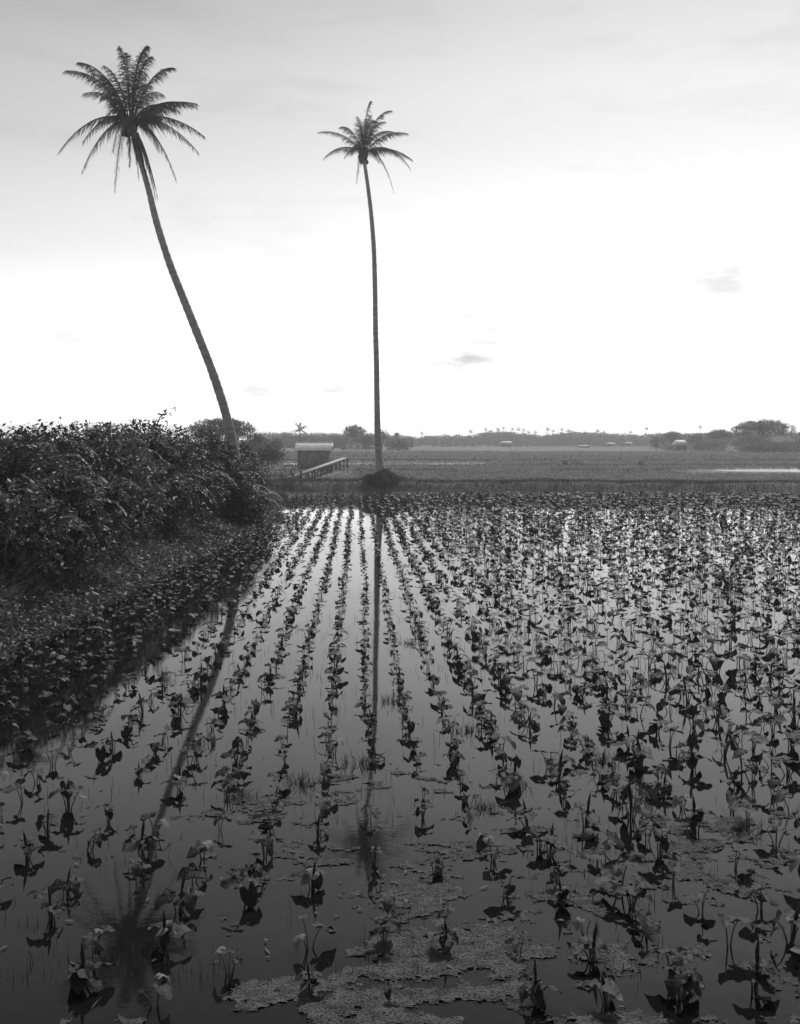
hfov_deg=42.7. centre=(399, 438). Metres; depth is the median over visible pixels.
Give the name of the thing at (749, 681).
taro plant
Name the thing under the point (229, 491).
shrub
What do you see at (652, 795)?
grass tuft
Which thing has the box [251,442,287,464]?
tree
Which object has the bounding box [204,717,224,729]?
taro plant
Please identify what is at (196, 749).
taro plant
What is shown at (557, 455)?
taro crop
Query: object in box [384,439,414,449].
tree
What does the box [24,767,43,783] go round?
taro plant
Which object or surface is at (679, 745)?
taro plant
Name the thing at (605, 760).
grass tuft
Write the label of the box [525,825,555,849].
taro plant
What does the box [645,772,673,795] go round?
taro plant
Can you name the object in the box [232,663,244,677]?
taro plant
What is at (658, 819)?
taro plant
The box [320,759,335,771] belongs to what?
taro plant
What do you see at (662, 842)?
taro plant
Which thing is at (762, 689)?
taro plant
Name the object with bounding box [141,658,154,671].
taro plant
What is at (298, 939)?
taro plant
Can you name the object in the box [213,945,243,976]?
taro plant
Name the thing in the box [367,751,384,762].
taro plant
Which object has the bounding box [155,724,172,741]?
taro plant
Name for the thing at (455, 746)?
taro plant
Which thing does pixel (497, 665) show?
taro plant
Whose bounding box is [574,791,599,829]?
taro plant
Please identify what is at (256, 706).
taro plant
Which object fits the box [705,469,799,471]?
water
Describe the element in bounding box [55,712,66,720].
taro plant
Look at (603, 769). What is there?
taro plant
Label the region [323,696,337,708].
taro plant
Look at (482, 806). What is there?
grass tuft
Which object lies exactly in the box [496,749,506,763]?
taro plant
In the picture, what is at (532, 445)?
scrub
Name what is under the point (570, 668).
taro plant
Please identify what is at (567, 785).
taro plant
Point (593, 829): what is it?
taro plant
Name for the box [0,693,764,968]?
floating leaves
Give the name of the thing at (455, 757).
taro plant
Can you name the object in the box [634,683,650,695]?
taro plant
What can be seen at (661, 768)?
taro plant
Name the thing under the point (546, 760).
taro plant
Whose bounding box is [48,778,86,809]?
taro plant
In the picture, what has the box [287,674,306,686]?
taro plant
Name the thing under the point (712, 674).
taro plant
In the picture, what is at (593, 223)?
sky
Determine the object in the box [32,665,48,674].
taro plant
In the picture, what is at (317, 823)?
taro plant
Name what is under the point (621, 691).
taro plant
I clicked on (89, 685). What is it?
taro plant
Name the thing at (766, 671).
taro plant
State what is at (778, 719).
taro plant
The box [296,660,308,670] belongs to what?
taro plant
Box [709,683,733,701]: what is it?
taro plant
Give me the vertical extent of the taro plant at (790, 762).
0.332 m
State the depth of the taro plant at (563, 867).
8.01 m
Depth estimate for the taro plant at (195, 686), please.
14.03 m
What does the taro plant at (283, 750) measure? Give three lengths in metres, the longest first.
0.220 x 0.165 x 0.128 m
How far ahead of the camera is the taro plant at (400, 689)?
13.88 m
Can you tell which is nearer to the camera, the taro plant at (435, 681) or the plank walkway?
the taro plant at (435, 681)
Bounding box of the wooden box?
[561,460,567,465]
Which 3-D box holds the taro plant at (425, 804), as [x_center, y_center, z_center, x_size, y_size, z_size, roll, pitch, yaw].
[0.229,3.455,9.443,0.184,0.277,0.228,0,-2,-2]
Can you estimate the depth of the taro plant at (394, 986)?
6.36 m
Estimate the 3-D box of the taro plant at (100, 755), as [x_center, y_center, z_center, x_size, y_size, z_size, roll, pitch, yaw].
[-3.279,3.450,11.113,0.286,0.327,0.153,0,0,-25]
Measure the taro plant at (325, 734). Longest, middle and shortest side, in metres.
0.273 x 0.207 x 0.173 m
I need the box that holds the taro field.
[0,490,799,953]
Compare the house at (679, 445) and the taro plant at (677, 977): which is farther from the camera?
the house at (679, 445)
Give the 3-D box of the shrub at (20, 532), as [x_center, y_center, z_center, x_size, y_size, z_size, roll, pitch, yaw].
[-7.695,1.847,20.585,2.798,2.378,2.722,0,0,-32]
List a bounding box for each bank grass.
[263,471,799,492]
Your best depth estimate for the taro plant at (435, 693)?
13.65 m
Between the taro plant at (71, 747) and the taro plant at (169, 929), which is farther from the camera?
the taro plant at (71, 747)
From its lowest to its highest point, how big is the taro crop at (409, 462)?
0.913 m
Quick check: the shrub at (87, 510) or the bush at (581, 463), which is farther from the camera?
the bush at (581, 463)
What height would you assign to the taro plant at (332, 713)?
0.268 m
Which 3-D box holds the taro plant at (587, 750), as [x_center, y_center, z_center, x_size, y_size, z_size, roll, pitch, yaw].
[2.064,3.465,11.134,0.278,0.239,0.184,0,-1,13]
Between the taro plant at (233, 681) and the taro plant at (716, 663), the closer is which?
the taro plant at (233, 681)
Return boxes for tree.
[183,417,257,441]
[222,438,258,461]
[243,432,267,462]
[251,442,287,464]
[264,435,284,461]
[342,424,367,442]
[354,432,374,449]
[381,429,389,448]
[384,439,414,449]
[646,434,664,448]
[661,431,686,448]
[662,441,672,449]
[683,433,712,449]
[686,438,732,450]
[705,428,736,449]
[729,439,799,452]
[730,418,797,450]
[792,430,799,445]
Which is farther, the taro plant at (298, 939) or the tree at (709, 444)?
the tree at (709, 444)
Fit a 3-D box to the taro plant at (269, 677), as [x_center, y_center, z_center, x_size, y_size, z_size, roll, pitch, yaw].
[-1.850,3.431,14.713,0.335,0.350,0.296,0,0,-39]
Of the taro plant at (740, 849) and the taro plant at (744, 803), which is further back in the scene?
the taro plant at (744, 803)
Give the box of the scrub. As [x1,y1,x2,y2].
[414,442,653,446]
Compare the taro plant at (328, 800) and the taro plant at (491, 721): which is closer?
the taro plant at (328, 800)
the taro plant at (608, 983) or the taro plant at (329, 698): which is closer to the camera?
the taro plant at (608, 983)
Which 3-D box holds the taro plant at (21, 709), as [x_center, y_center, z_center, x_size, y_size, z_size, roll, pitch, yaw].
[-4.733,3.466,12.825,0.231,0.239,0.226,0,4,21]
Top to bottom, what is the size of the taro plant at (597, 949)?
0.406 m
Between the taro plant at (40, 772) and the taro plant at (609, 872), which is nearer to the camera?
the taro plant at (609, 872)
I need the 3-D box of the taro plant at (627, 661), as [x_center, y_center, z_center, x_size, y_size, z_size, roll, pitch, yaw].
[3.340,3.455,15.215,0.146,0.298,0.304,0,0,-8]
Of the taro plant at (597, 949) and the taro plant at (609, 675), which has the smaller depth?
the taro plant at (597, 949)
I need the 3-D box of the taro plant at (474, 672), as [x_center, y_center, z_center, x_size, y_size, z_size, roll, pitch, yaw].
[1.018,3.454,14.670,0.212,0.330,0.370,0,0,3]
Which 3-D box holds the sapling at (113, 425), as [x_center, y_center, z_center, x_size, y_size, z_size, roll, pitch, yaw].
[-8.658,-0.357,30.965,0.862,0.378,0.539,0,0,23]
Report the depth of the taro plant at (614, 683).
14.14 m
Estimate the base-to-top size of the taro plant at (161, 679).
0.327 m
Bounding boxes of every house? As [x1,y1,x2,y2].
[499,441,512,446]
[578,445,588,447]
[671,440,688,450]
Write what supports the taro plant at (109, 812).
on the water at (116, 900)
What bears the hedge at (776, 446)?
on the ground at (371, 491)
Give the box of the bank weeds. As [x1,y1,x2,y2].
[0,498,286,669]
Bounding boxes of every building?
[346,444,362,449]
[383,432,413,446]
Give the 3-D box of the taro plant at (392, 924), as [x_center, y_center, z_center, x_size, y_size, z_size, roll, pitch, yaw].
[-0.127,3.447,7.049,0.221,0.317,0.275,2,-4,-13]
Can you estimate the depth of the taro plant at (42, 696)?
13.37 m
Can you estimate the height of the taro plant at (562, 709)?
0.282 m
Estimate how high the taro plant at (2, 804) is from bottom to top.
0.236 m
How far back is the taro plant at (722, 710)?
12.72 m
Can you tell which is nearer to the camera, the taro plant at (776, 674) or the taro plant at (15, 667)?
the taro plant at (776, 674)
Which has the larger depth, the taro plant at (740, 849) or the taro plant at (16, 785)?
the taro plant at (16, 785)
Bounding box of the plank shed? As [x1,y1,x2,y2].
[294,442,333,468]
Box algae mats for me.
[3,760,799,1023]
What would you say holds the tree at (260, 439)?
on the ground at (371, 491)
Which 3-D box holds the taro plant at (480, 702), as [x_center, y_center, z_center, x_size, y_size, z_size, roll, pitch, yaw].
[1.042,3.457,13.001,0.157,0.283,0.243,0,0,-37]
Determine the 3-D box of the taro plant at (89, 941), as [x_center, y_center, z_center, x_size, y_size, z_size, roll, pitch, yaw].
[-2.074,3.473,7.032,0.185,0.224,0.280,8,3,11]
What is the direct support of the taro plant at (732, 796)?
on the water at (116, 900)
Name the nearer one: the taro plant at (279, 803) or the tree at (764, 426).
the taro plant at (279, 803)
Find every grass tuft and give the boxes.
[220,781,265,799]
[279,767,320,784]
[340,748,399,765]
[379,686,406,703]
[398,636,416,644]
[454,722,482,732]
[461,792,510,810]
[491,775,532,788]
[571,741,638,765]
[606,773,692,800]
[712,809,771,833]
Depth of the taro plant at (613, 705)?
12.79 m
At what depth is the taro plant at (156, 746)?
11.34 m
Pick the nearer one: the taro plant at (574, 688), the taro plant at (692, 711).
the taro plant at (692, 711)
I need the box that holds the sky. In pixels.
[0,0,799,440]
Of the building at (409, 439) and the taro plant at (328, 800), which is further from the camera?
the building at (409, 439)
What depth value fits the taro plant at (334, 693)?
13.61 m
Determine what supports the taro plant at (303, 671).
on the water at (116, 900)
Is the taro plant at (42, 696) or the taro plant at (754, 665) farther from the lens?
the taro plant at (754, 665)
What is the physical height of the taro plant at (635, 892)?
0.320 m
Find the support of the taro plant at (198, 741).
on the water at (116, 900)
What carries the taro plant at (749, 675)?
on the water at (116, 900)
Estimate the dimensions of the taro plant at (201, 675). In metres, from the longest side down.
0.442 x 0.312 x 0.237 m
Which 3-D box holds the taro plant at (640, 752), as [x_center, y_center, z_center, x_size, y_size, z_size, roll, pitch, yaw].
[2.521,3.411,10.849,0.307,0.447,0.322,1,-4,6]
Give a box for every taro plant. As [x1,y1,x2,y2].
[0,690,18,702]
[0,802,4,820]
[2,713,18,729]
[2,778,25,802]
[6,747,24,759]
[8,661,20,674]
[10,730,37,749]
[11,705,28,717]
[13,829,44,859]
[15,678,28,691]
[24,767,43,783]
[26,885,62,919]
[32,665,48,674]
[35,807,62,833]
[37,693,49,706]
[40,687,52,699]
[40,748,63,765]
[48,680,60,690]
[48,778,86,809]
[49,866,83,895]
[50,694,71,712]
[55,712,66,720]
[62,736,80,752]
[67,939,114,994]
[68,687,89,704]
[76,721,96,734]
[81,925,114,949]
[83,682,96,692]
[84,741,110,762]
[86,712,104,722]
[87,828,101,850]
[88,670,107,683]
[93,703,109,714]
[96,802,116,821]
[101,660,114,676]
[101,732,121,750]
[108,689,119,697]
[118,674,136,688]
[121,714,139,726]
[122,817,164,854]
[123,721,138,736]
[129,857,150,877]
[130,691,150,713]
[132,973,171,1006]
[135,762,151,777]
[140,811,170,834]
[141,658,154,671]
[141,754,155,764]
[145,741,165,753]
[148,689,158,701]
[150,909,191,951]
[153,670,174,684]
[154,870,204,914]
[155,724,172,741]
[156,681,170,692]
[160,765,187,791]
[169,695,194,713]
[170,693,192,705]
[170,714,180,725]
[176,862,206,882]
[179,680,199,693]
[181,744,207,766]
[186,662,206,683]
[186,734,207,754]
[186,839,212,859]
[195,733,215,745]
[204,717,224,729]
[210,684,231,703]
[211,777,238,798]
[213,810,232,829]
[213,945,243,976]
[214,706,227,718]
[214,758,253,779]
[220,735,250,764]
[220,875,261,906]
[225,678,238,688]
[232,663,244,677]
[232,736,247,754]
[238,714,264,727]
[238,729,251,741]
[240,863,266,883]
[244,697,265,717]
[249,829,273,857]
[257,678,272,691]
[258,667,286,683]
[258,793,283,809]
[261,812,281,828]
[267,765,290,790]
[274,734,286,745]
[275,748,286,760]
[281,696,302,715]
[281,715,290,732]
[285,692,298,703]
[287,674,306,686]
[289,860,324,889]
[293,913,335,952]
[294,662,306,677]
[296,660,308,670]
[300,961,328,994]
[308,813,328,837]
[313,799,328,819]
[317,731,331,743]
[318,721,339,730]
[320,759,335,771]
[320,790,337,806]
[321,776,331,789]
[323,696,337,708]
[323,706,336,720]
[323,738,343,754]
[324,657,348,676]
[327,676,342,687]
[328,687,337,701]
[354,697,375,709]
[358,666,372,672]
[360,717,371,728]
[360,805,379,820]
[363,709,376,718]
[366,841,382,862]
[367,736,380,746]
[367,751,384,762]
[368,873,385,891]
[368,915,400,946]
[380,892,404,913]
[384,981,401,1000]
[391,669,403,677]
[393,677,402,687]
[397,685,411,694]
[397,708,408,723]
[399,692,411,703]
[401,717,418,734]
[403,737,421,750]
[411,746,426,763]
[414,798,433,818]
[418,784,429,798]
[421,853,444,875]
[424,675,439,685]
[430,690,447,700]
[432,916,458,955]
[435,718,449,725]
[437,697,453,711]
[437,903,454,920]
[442,750,466,766]
[446,721,458,735]
[448,738,465,752]
[457,663,470,677]
[457,769,469,783]
[461,794,480,805]
[462,806,477,820]
[463,678,477,698]
[464,667,478,679]
[473,689,496,704]
[474,710,499,731]
[475,704,495,722]
[476,700,491,713]
[476,830,489,851]
[482,724,499,739]
[482,836,511,862]
[483,869,519,895]
[489,756,520,772]
[491,662,510,676]
[494,735,515,750]
[495,681,514,691]
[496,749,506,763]
[496,754,521,790]
[497,664,516,674]
[500,674,528,689]
[504,930,533,953]
[506,800,534,826]
[509,687,526,702]
[510,707,539,719]
[511,701,529,713]
[518,714,540,731]
[519,957,562,1007]
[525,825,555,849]
[526,668,543,684]
[529,749,558,766]
[534,682,552,694]
[535,824,577,856]
[547,862,573,885]
[548,749,580,778]
[550,691,565,707]
[553,778,570,797]
[554,876,581,909]
[557,704,573,717]
[559,664,574,678]
[562,673,575,686]
[563,723,578,737]
[564,714,576,731]
[567,916,596,936]
[567,922,607,963]
[569,733,595,752]
[571,682,591,695]
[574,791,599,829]
[578,680,593,697]
[579,747,601,759]
[579,841,610,867]
[580,971,622,1006]
[583,822,623,847]
[585,663,603,678]
[587,668,614,681]
[588,749,613,776]
[594,852,645,892]
[596,701,618,714]
[596,704,625,727]
[598,676,617,691]
[601,767,628,790]
[608,785,628,805]
[611,777,648,820]
[612,875,652,908]
[613,726,646,749]
[615,684,632,699]
[618,660,628,673]
[619,690,637,707]
[620,666,644,681]
[624,740,653,769]
[626,730,652,758]
[629,699,655,716]
[631,674,650,688]
[631,909,660,943]
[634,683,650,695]
[637,815,669,840]
[640,822,675,854]
[643,763,671,779]
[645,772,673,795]
[645,947,692,971]
[647,661,661,672]
[648,719,669,734]
[649,662,682,683]
[656,695,673,711]
[661,855,683,883]
[661,964,702,1000]
[662,726,683,746]
[668,676,693,696]
[669,743,684,758]
[672,794,696,808]
[678,676,701,702]
[678,736,712,769]
[679,702,704,729]
[684,793,723,834]
[684,889,715,914]
[686,663,700,674]
[692,665,706,680]
[692,669,715,687]
[699,699,712,712]
[702,690,727,719]
[704,680,723,694]
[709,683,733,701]
[711,656,735,672]
[713,730,738,755]
[718,913,757,946]
[720,776,741,803]
[725,668,745,680]
[725,719,737,731]
[728,796,755,821]
[730,724,748,741]
[730,846,754,869]
[732,748,757,772]
[735,676,754,690]
[735,936,779,994]
[736,762,769,786]
[737,872,760,886]
[738,668,759,680]
[739,882,779,909]
[740,699,761,716]
[743,731,768,751]
[747,656,768,672]
[752,717,768,728]
[753,687,770,700]
[754,820,797,846]
[755,661,783,679]
[758,747,779,768]
[760,777,783,795]
[761,712,786,735]
[763,685,783,709]
[768,670,790,686]
[770,715,799,745]
[770,755,799,776]
[770,789,799,814]
[770,903,799,944]
[781,682,799,696]
[782,697,799,719]
[782,737,799,752]
[789,710,799,726]
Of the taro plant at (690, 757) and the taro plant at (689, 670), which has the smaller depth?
the taro plant at (690, 757)
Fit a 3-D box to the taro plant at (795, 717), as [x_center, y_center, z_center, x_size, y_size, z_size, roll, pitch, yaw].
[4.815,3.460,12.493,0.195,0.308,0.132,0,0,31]
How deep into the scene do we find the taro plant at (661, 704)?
13.14 m
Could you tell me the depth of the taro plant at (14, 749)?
11.17 m
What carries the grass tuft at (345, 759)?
on the water at (116, 900)
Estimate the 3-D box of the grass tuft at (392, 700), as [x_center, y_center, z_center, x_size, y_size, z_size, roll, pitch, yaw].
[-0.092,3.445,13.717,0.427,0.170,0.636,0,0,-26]
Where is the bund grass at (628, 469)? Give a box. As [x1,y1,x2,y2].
[250,451,799,472]
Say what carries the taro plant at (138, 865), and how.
on the water at (116, 900)
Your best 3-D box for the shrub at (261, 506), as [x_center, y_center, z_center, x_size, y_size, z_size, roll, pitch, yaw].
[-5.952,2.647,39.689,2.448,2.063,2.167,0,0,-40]
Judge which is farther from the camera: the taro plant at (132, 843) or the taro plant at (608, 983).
the taro plant at (132, 843)
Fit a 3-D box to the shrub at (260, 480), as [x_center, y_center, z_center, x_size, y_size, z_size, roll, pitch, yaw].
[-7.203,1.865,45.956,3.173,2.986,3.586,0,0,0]
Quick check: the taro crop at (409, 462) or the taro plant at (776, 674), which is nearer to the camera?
the taro plant at (776, 674)
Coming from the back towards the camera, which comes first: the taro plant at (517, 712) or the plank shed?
the plank shed
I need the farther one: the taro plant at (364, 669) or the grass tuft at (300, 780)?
the taro plant at (364, 669)
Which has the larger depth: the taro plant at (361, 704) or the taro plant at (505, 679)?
the taro plant at (505, 679)
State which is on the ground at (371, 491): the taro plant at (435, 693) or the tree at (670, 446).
the tree at (670, 446)
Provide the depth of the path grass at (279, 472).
92.24 m
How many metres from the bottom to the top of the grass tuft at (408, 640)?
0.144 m
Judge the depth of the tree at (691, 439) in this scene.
319.25 m
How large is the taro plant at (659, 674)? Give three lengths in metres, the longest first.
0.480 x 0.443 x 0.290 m
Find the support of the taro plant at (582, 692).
on the water at (116, 900)
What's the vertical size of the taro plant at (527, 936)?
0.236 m
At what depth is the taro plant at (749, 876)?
8.05 m
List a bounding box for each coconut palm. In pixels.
[57,45,243,488]
[316,101,412,471]
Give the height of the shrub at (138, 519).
2.460 m
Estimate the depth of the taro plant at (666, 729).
11.65 m
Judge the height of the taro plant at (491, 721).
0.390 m
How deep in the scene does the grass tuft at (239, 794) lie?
10.00 m
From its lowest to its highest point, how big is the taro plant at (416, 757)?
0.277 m
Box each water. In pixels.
[0,496,799,1023]
[247,463,485,464]
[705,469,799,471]
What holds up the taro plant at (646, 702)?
on the water at (116, 900)
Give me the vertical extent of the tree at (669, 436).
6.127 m
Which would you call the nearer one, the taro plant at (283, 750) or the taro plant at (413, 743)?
the taro plant at (283, 750)
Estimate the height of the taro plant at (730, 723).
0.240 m
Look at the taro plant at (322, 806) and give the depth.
9.31 m
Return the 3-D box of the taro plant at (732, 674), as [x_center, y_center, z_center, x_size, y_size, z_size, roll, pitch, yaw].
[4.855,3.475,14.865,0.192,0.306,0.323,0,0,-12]
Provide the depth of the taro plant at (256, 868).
8.03 m
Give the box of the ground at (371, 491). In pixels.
[0,441,799,652]
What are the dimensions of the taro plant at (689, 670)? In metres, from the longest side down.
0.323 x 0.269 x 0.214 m
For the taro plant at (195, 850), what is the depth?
8.44 m
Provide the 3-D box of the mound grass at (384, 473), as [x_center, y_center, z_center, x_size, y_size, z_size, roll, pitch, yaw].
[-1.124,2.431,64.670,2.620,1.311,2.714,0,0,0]
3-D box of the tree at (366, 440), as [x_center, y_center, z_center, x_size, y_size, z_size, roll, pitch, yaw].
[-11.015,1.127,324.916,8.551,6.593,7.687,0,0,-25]
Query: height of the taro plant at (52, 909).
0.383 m
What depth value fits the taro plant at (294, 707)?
12.92 m
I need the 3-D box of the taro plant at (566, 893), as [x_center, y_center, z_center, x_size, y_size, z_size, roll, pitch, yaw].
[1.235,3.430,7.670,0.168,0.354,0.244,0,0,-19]
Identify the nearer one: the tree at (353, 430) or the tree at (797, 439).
the tree at (797, 439)
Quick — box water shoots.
[0,515,798,981]
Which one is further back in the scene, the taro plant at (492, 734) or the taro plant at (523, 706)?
the taro plant at (523, 706)
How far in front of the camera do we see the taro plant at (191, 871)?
8.06 m
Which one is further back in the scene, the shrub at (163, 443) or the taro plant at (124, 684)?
the shrub at (163, 443)
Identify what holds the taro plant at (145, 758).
on the water at (116, 900)
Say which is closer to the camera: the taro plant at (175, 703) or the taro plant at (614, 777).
the taro plant at (614, 777)
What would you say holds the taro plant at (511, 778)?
on the water at (116, 900)
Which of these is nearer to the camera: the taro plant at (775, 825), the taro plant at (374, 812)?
the taro plant at (775, 825)
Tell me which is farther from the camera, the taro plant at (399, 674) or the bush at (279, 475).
the bush at (279, 475)
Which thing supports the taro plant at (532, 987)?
on the water at (116, 900)
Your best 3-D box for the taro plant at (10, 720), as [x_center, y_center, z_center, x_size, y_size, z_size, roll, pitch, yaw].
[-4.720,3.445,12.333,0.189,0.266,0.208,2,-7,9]
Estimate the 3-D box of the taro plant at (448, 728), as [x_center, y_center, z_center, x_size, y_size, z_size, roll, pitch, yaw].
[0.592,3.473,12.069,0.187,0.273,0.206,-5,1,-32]
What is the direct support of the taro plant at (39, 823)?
on the water at (116, 900)
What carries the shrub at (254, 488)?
on the ground at (371, 491)
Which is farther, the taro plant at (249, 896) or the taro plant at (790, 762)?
the taro plant at (790, 762)
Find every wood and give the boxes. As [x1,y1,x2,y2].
[258,431,799,445]
[278,434,353,447]
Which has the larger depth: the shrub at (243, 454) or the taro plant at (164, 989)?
the shrub at (243, 454)
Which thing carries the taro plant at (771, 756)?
on the water at (116, 900)
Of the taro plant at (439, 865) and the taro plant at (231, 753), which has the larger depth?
the taro plant at (231, 753)
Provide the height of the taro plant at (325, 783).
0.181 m
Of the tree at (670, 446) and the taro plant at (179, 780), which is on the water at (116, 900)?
the taro plant at (179, 780)
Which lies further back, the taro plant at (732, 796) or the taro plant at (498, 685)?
the taro plant at (498, 685)
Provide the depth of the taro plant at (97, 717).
12.54 m
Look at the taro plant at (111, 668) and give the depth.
14.97 m
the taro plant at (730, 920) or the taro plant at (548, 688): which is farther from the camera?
the taro plant at (548, 688)
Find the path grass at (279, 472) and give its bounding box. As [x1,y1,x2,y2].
[262,468,325,501]
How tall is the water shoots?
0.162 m
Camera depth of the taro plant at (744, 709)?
12.87 m
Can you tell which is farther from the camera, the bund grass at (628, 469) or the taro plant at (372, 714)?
the bund grass at (628, 469)
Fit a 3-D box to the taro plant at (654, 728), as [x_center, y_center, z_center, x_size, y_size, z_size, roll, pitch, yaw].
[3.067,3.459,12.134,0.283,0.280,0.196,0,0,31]
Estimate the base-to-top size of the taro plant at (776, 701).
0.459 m
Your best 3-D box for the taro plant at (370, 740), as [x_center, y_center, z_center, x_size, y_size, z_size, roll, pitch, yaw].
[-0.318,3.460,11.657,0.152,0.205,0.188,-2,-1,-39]
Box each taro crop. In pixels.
[2,450,799,459]
[246,461,507,464]
[257,463,799,471]
[327,469,799,481]
[496,459,799,464]
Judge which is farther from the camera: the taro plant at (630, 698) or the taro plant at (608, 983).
the taro plant at (630, 698)
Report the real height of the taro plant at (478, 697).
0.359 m
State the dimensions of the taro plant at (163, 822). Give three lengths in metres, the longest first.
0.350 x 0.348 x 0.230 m
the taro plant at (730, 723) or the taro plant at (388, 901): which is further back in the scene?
the taro plant at (730, 723)
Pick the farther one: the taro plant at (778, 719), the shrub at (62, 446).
the shrub at (62, 446)
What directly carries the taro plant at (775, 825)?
on the water at (116, 900)
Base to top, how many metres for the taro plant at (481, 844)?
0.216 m
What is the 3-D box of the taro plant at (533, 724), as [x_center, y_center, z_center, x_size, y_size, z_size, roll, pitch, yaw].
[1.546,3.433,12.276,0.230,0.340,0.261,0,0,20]
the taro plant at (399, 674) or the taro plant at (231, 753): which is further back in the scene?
the taro plant at (399, 674)
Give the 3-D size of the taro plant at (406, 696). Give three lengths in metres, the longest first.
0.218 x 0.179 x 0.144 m
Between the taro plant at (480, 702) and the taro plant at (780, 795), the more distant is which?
the taro plant at (480, 702)
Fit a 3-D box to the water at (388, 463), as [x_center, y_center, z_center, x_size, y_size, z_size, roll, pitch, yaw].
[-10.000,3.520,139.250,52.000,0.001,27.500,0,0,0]
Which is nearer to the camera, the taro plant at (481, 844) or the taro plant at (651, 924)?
the taro plant at (651, 924)
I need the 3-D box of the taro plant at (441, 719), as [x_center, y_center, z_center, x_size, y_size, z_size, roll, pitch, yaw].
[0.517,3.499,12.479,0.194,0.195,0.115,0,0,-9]
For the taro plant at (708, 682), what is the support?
on the water at (116, 900)
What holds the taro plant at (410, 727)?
on the water at (116, 900)
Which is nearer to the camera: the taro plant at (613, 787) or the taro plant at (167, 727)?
the taro plant at (613, 787)
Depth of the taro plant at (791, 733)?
11.62 m
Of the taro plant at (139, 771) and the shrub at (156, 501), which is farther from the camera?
the shrub at (156, 501)
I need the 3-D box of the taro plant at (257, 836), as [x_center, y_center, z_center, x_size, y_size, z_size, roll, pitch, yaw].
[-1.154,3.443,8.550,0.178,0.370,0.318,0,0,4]
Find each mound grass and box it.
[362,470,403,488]
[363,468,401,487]
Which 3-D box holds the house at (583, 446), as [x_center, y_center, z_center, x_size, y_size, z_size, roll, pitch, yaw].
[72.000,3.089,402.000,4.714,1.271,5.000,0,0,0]
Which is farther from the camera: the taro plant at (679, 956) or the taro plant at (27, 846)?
the taro plant at (27, 846)
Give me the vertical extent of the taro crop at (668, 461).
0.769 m
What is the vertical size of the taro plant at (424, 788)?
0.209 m
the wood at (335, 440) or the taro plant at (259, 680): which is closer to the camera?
the taro plant at (259, 680)
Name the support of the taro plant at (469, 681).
on the water at (116, 900)
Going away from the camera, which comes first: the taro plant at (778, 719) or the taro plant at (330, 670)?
the taro plant at (778, 719)
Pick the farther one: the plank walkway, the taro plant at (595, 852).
the plank walkway
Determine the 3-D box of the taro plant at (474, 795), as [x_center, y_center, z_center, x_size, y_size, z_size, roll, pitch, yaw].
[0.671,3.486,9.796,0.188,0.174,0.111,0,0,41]
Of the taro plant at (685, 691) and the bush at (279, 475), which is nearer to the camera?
the taro plant at (685, 691)
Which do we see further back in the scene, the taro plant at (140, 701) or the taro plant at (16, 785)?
the taro plant at (140, 701)
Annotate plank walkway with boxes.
[281,458,347,479]
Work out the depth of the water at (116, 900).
10.55 m
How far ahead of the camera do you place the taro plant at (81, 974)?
6.49 m
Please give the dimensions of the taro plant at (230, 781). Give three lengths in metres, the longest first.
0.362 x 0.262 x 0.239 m
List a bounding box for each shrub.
[0,416,129,510]
[0,421,104,553]
[0,472,100,577]
[2,456,130,578]
[50,420,150,509]
[75,421,173,498]
[85,463,155,557]
[106,463,176,540]
[107,418,200,485]
[138,458,216,533]
[145,422,228,505]
[177,460,238,524]
[178,425,248,480]
[199,428,259,481]
[205,461,253,523]
[212,457,269,524]
[235,482,281,526]
[240,447,275,497]
[244,473,281,513]
[256,483,279,508]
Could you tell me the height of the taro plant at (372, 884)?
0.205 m
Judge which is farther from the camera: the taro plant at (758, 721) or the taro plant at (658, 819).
the taro plant at (758, 721)
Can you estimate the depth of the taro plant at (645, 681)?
14.28 m
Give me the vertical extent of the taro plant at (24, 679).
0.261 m
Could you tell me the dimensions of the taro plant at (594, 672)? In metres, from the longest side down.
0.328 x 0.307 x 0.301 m
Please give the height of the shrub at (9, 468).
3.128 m
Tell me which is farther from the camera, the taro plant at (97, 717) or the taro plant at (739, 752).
the taro plant at (97, 717)
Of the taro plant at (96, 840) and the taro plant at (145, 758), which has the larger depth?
the taro plant at (145, 758)
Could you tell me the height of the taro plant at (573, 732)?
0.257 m
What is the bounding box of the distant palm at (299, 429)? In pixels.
[293,423,308,441]
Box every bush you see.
[271,469,294,477]
[568,459,582,466]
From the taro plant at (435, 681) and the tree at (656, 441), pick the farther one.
the tree at (656, 441)
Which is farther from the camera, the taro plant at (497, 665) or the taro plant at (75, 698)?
the taro plant at (497, 665)
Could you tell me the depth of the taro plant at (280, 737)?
11.64 m
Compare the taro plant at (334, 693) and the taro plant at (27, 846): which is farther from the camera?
the taro plant at (334, 693)
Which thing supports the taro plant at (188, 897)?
on the water at (116, 900)
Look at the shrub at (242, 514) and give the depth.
38.41 m
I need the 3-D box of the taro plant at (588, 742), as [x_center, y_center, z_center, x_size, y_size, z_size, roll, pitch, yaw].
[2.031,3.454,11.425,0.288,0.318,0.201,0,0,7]
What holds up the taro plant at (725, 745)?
on the water at (116, 900)
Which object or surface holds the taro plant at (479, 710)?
on the water at (116, 900)
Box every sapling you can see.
[42,430,59,441]
[102,422,128,431]
[152,407,175,430]
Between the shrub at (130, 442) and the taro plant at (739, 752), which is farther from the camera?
the shrub at (130, 442)
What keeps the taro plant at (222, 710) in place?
on the water at (116, 900)
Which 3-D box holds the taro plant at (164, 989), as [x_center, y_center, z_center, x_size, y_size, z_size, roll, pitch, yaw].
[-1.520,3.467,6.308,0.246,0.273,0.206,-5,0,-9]

